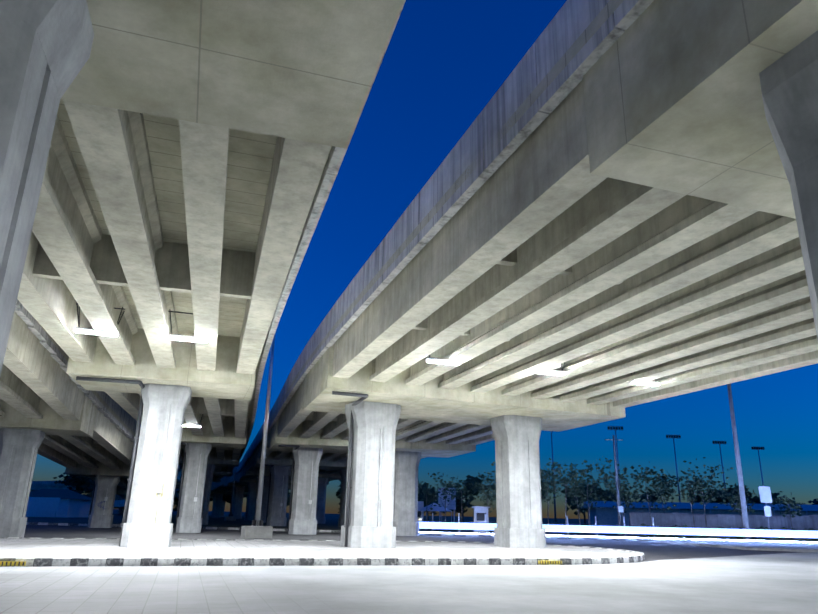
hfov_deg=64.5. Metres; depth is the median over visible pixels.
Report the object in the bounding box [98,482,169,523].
pier paint marks
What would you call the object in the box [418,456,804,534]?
young trees
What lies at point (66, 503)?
shop building
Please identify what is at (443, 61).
sky
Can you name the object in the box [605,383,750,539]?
roadside poles
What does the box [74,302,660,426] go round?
underdeck lamps
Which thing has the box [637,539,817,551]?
road
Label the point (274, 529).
kerb
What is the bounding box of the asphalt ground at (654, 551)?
[0,509,796,566]
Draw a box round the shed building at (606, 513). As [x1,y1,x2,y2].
[581,501,817,525]
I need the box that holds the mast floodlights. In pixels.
[551,426,764,522]
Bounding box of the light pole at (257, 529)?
[241,332,275,537]
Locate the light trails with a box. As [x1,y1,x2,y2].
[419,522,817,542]
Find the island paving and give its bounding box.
[0,538,636,565]
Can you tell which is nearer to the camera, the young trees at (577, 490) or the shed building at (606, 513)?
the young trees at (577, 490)
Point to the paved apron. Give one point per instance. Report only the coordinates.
(783, 583)
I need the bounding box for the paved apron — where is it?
[0,552,817,613]
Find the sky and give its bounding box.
[32,0,817,518]
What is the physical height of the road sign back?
4.300 m
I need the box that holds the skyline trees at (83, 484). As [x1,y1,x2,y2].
[53,472,817,524]
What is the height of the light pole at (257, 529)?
16.160 m
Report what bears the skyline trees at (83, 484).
on the asphalt ground at (654, 551)
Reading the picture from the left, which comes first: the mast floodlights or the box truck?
the box truck
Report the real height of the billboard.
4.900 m
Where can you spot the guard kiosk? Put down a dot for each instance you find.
(479, 512)
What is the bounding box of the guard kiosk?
[472,506,489,532]
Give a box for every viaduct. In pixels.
[0,0,405,547]
[113,0,817,547]
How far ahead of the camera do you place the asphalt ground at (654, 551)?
40.59 m
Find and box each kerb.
[0,537,643,565]
[26,522,796,542]
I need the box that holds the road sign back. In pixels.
[758,485,771,540]
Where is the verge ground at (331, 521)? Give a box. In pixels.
[27,513,817,541]
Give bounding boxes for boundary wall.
[629,512,817,539]
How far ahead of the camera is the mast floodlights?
227.56 m
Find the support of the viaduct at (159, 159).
on the asphalt ground at (654, 551)
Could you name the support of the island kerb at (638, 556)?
on the asphalt ground at (654, 551)
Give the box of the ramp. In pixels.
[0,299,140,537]
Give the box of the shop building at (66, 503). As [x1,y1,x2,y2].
[25,489,91,517]
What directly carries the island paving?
on the asphalt ground at (654, 551)
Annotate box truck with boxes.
[417,501,423,521]
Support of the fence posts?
on the verge ground at (331, 521)
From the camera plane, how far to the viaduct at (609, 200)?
15.50 m
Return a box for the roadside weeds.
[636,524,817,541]
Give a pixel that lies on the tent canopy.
(436, 508)
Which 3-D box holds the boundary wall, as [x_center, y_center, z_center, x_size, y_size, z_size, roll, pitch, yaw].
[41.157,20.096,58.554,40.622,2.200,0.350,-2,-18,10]
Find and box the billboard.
[438,488,455,521]
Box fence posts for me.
[426,513,658,537]
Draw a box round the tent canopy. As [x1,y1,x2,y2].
[417,503,451,521]

